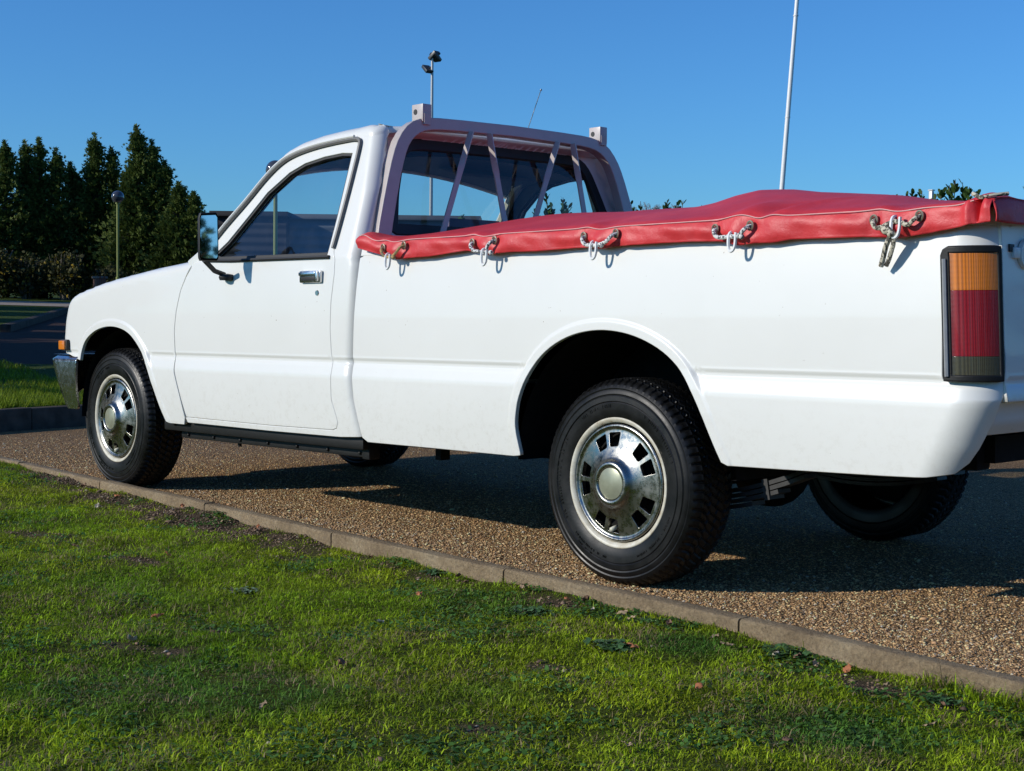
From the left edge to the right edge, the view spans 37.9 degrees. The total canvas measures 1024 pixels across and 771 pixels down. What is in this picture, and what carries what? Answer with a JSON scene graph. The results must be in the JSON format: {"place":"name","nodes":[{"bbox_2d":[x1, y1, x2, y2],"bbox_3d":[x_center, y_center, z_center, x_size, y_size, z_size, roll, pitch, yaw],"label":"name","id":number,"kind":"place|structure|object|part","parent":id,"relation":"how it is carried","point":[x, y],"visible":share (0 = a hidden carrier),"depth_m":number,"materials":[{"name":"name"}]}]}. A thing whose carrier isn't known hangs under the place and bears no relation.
{"place":"outdoors","nodes":[
{"label":"outdoors","id":0,"kind":"place"},
{"bbox_2d":[0,301,69,306],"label":"path","id":1,"kind":"structure","parent":0,"point":[30,303],"depth_m":36.50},
{"bbox_2d":[0,291,71,363],"bbox_3d":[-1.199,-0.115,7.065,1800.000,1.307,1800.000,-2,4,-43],"label":"ground","id":2,"kind":"structure","parent":0,"point":[9,313],"depth_m":32.41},
{"bbox_2d":[0,243,17,297],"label":"shrub","id":3,"kind":"object","parent":2,"relation":"on","point":[5,260],"visible":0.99,"depth_m":41.13,"materials":[{"name":"green plant"}]},
{"bbox_2d":[1,250,50,298],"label":"shrub","id":4,"kind":"object","parent":2,"relation":"on","point":[28,270],"visible":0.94,"depth_m":41.41,"materials":[{"name":"green plant"}]},
{"bbox_2d":[0,139,52,297],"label":"conifer tree","id":5,"kind":"object","parent":2,"relation":"on","point":[8,177],"visible":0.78,"depth_m":42.55,"materials":[{"name":"green plant"}]},
{"bbox_2d":[0,306,68,331],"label":"path kerb","id":6,"kind":"structure","parent":2,"relation":"on","point":[20,323],"depth_m":23.39,"materials":[{"name":"concrete"}]},
{"bbox_2d":[0,404,85,431],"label":"cross kerb","id":7,"kind":"structure","parent":2,"relation":"on","point":[32,418],"depth_m":9.47,"materials":[{"name":"concrete"}]},
{"bbox_2d":[2,136,95,297],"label":"conifer tree","id":8,"kind":"object","parent":2,"relation":"on","point":[47,234],"visible":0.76,"depth_m":43.01,"materials":[{"name":"green plant"}]},
{"bbox_2d":[39,247,86,300],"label":"shrub","id":9,"kind":"object","parent":2,"relation":"on","point":[64,276],"visible":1,"depth_m":41.16,"materials":[{"name":"green plant"}]},
{"bbox_2d":[52,132,122,296],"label":"conifer tree","id":10,"kind":"object","parent":2,"relation":"on","point":[92,189],"visible":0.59,"depth_m":43.48,"materials":[{"name":"green plant"}]},
{"bbox_2d":[82,262,127,289],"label":"shrub","id":11,"kind":"object","parent":2,"relation":"on","point":[112,275],"visible":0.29,"depth_m":41.24,"materials":[{"name":"green plant"}]},
{"bbox_2d":[111,191,123,279],"bbox_3d":[-9.212,-3.143,34.835,0.290,2.807,0.290,-2,4,-43],"label":"lamp post","id":12,"kind":"object","parent":2,"relation":"on","point":[117,197],"visible":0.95,"depth_m":34.77,"materials":[{"name":"grey"}]},
{"bbox_2d":[88,123,177,277],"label":"conifer tree","id":13,"kind":"object","parent":2,"relation":"on","point":[145,185],"visible":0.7,"depth_m":42.45,"materials":[{"name":"green plant"}]},
{"bbox_2d":[135,180,207,273],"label":"conifer tree","id":14,"kind":"object","parent":2,"relation":"on","point":[177,238],"visible":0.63,"depth_m":41.89,"materials":[{"name":"green plant"}]},
{"bbox_2d":[209,211,291,256],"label":"flat roofed building","id":15,"kind":"structure","parent":2,"relation":"on","point":[257,238],"depth_m":33.82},
{"bbox_2d":[266,160,277,254],"bbox_3d":[-3.477,-1.978,21.895,0.290,2.646,0.290,-2,4,-43],"label":"lamp post","id":16,"kind":"object","parent":2,"relation":"on","point":[270,164],"visible":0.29,"depth_m":21.85,"materials":[{"name":"grey"}]},
{"bbox_2d":[289,214,481,253],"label":"flat roofed building","id":17,"kind":"structure","parent":2,"relation":"on","point":[310,233],"depth_m":34.30,"materials":[{"name":"blue"}]},
{"bbox_2d":[422,50,441,214],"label":"floodlight mast","id":18,"kind":"object","parent":2,"relation":"on","point":[434,56],"visible":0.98,"depth_m":44.48,"materials":[{"name":"grey metal"}]},
{"bbox_2d":[0,456,1023,702],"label":"kerb","id":19,"kind":"structure","parent":2,"relation":"on","point":[862,654],"depth_m":4.13,"materials":[{"name":"concrete"}]},
{"bbox_2d":[458,178,980,218],"bbox_3d":[3.197,-0.907,14.046,1.226,2.210,12.376,-2,4,-43],"label":"laurel hedge","id":20,"kind":"object","parent":2,"relation":"on","point":[965,191],"visible":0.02,"depth_m":13.30,"materials":[{"name":"green plant"}]},
{"bbox_2d":[779,0,798,188],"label":"flagpole","id":21,"kind":"object","parent":2,"relation":"on","point":[788,111],"visible":0.5,"depth_m":24.71,"materials":[{"name":"white metal"}]},
{"bbox_2d":[928,189,934,198],"bbox_3d":[4.598,-1.086,16.438,0.055,2.136,0.055,-2,4,-43],"label":"post","id":22,"kind":"object","parent":2,"relation":"on","point":[931,192],"visible":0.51,"depth_m":16.36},
{"bbox_2d":[0,357,82,408],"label":"verge","id":23,"kind":"structure","parent":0,"point":[47,369],"depth_m":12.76,"materials":[{"name":"green plant"}]},
{"bbox_2d":[0,313,95,363],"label":"path","id":24,"kind":"structure","parent":0,"point":[37,343],"depth_m":17.90,"materials":[{"name":"asphalt"}]},
{"bbox_2d":[91,276,107,287],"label":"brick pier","id":25,"kind":"structure","parent":0,"point":[99,280],"depth_m":40.25,"materials":[{"name":"brick"}]},
{"bbox_2d":[0,460,1023,770],"bbox_3d":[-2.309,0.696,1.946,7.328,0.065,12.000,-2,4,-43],"label":"lawn","id":26,"kind":"structure","parent":0,"point":[396,732],"depth_m":3.37,"materials":[{"name":"plant"}]},
{"bbox_2d":[127,634,137,640],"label":"fallen leaf","id":27,"kind":"object","parent":26,"relation":"on","point":[132,638],"visible":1,"depth_m":3.65,"materials":[{"name":"grey plant"}]},
{"bbox_2d":[151,613,163,617],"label":"fallen leaf","id":28,"kind":"object","parent":26,"relation":"on","point":[158,615],"visible":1,"depth_m":3.98,"materials":[{"name":"brown plant"}]},
{"bbox_2d":[223,586,256,593],"bbox_3d":[-0.793,0.598,4.346,0.107,0.014,0.097,1,3,-2],"label":"weed plant","id":29,"kind":"object","parent":26,"relation":"on","point":[246,590],"visible":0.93,"depth_m":4.36,"materials":[{"name":"green plant"}]},
{"bbox_2d":[259,700,266,708],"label":"fallen leaf","id":30,"kind":"object","parent":26,"relation":"on","point":[261,705],"visible":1,"depth_m":3.08,"materials":[{"name":"beige plant"}]},
{"bbox_2d":[337,658,345,664],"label":"fallen leaf","id":31,"kind":"object","parent":26,"relation":"on","point":[341,661],"visible":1,"depth_m":3.47,"materials":[{"name":"grey plant"}]},
{"bbox_2d":[418,567,451,575],"bbox_3d":[-0.243,0.584,4.678,0.108,0.014,0.106,0,3,-5],"label":"weed plant","id":32,"kind":"object","parent":26,"relation":"on","point":[433,571],"visible":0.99,"depth_m":4.67,"materials":[{"name":"green plant"}]},
{"bbox_2d":[0,466,1002,770],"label":"soil crumbs","id":33,"kind":"object","parent":26,"relation":"on","point":[276,542],"visible":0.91,"depth_m":5.29,"materials":[{"name":"soil"}]},
{"bbox_2d":[0,467,1023,770],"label":"clover","id":34,"kind":"object","parent":26,"relation":"on","point":[546,669],"visible":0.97,"depth_m":3.24,"materials":[{"name":"green plant"}]},
{"bbox_2d":[504,605,554,615],"bbox_3d":[0.048,0.618,4.089,0.110,0.017,0.176,-2,4,-43],"label":"weed plant","id":35,"kind":"object","parent":26,"relation":"on","point":[530,610],"visible":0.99,"depth_m":4.08,"materials":[{"name":"green plant"}]},
{"bbox_2d":[581,595,589,600],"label":"fallen leaf","id":36,"kind":"object","parent":26,"relation":"on","point":[586,597],"visible":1,"depth_m":4.16,"materials":[{"name":"brown plant"}]},
{"bbox_2d":[583,637,633,652],"bbox_3d":[0.243,0.637,3.664,0.095,0.019,0.147,-1,4,-33],"label":"weed plant","id":37,"kind":"object","parent":26,"relation":"on","point":[611,645],"visible":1,"depth_m":3.65,"materials":[{"name":"green plant"}]},
{"bbox_2d":[615,610,627,614],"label":"fallen leaf","id":38,"kind":"object","parent":26,"relation":"on","point":[622,612],"visible":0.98,"depth_m":4.05,"materials":[{"name":"beige plant"}]},
{"bbox_2d":[624,642,638,648],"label":"fallen leaf","id":39,"kind":"object","parent":26,"relation":"on","point":[632,645],"visible":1,"depth_m":3.64,"materials":[{"name":"brown plant"}]},
{"bbox_2d":[627,616,655,622],"bbox_3d":[0.351,0.622,3.955,0.078,0.009,0.071,2,4,28],"label":"weed plant","id":40,"kind":"object","parent":26,"relation":"on","point":[642,619],"visible":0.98,"depth_m":3.95,"materials":[{"name":"green plant"}]},
{"bbox_2d":[695,683,702,688],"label":"fallen leaf","id":41,"kind":"object","parent":26,"relation":"on","point":[698,685],"visible":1,"depth_m":3.27,"materials":[{"name":"orange plant"}]},
{"bbox_2d":[720,641,734,645],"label":"fallen leaf","id":42,"kind":"object","parent":26,"relation":"on","point":[726,643],"visible":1,"depth_m":3.67,"materials":[{"name":"beige plant"}]},
{"bbox_2d":[748,643,817,660],"bbox_3d":[0.675,0.650,3.641,0.155,0.021,0.195,-2,4,-43],"label":"weed plant","id":43,"kind":"object","parent":26,"relation":"on","point":[773,649],"visible":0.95,"depth_m":3.63,"materials":[{"name":"green plant"}]},
{"bbox_2d":[782,736,792,741],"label":"fallen leaf","id":44,"kind":"object","parent":26,"relation":"on","point":[787,738],"visible":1,"depth_m":2.90,"materials":[{"name":"brown plant"}]},
{"bbox_2d":[843,662,851,671],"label":"fallen leaf","id":45,"kind":"object","parent":26,"relation":"on","point":[847,668],"visible":1,"depth_m":3.48,"materials":[{"name":"orange plant"}]},
{"bbox_2d":[923,721,935,726],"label":"fallen leaf","id":46,"kind":"object","parent":26,"relation":"on","point":[928,724],"visible":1,"depth_m":3.02,"materials":[{"name":"beige plant"}]},
{"bbox_2d":[922,694,966,706],"bbox_3d":[0.930,0.677,3.200,0.070,0.012,0.104,-2,4,-43],"label":"weed plant","id":47,"kind":"object","parent":26,"relation":"on","point":[943,698],"visible":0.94,"depth_m":3.20,"materials":[{"name":"green plant"}]},
{"bbox_2d":[0,426,1023,676],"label":"gravel drive","id":48,"kind":"structure","parent":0,"point":[1012,488],"depth_m":5.75,"materials":[{"name":"brown gravel"}]},
{"bbox_2d":[0,432,1023,677],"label":"gravel stones","id":49,"kind":"object","parent":48,"relation":"on","point":[414,540],"visible":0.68,"depth_m":5.03,"materials":[{"name":"brown gravel"}]},
{"bbox_2d":[53,89,1023,585],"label":"pickup truck","id":50,"kind":"object","parent":48,"relation":"on","point":[653,403],"visible":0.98,"depth_m":4.64,"materials":[{"name":"white paint"}]},
{"bbox_3d":[-0.934,-0.381,5.741,0.211,1.058,1.115,-2,4,-43],"label":"door","id":51,"kind":"part","parent":50,"relation":"part of","materials":[{"name":"white paint"}]},
{"bbox_2d":[448,218,498,226],"bbox_3d":[-0.155,-0.660,6.662,0.340,0.160,0.016,-2,4,-43],"label":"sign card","id":52,"kind":"object","parent":50,"relation":"in","point":[455,222],"visible":0.01,"depth_m":6.61,"materials":[{"name":"blue"}]},
{"bbox_3d":[-0.032,-0.745,5.797,1.217,0.375,0.119,-2,4,-43],"label":"rear window","id":53,"kind":"part","parent":50,"relation":"part of","materials":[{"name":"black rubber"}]},
{"bbox_3d":[0.094,-0.421,6.707,0.211,1.058,1.115,-2,4,-43],"label":"door","id":54,"kind":"part","parent":50,"relation":"part of","materials":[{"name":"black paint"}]},
{"bbox_2d":[356,189,1023,267],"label":"tonneau cover","id":55,"kind":"object","parent":50,"relation":"on","point":[768,216],"visible":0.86,"depth_m":4.06,"materials":[{"name":"red fabric"}]},
{"bbox_2d":[0,0,1023,220],"label":"sky","id":56,"kind":"structure","parent":0,"point":[890,97],"materials":[{"name":"blue"}]},
{"bbox_2d":[633,202,674,210],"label":"bare tree","id":57,"kind":"object","parent":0,"point":[656,207],"visible":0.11,"depth_m":58.55,"materials":[{"name":"plant"}]}
]}

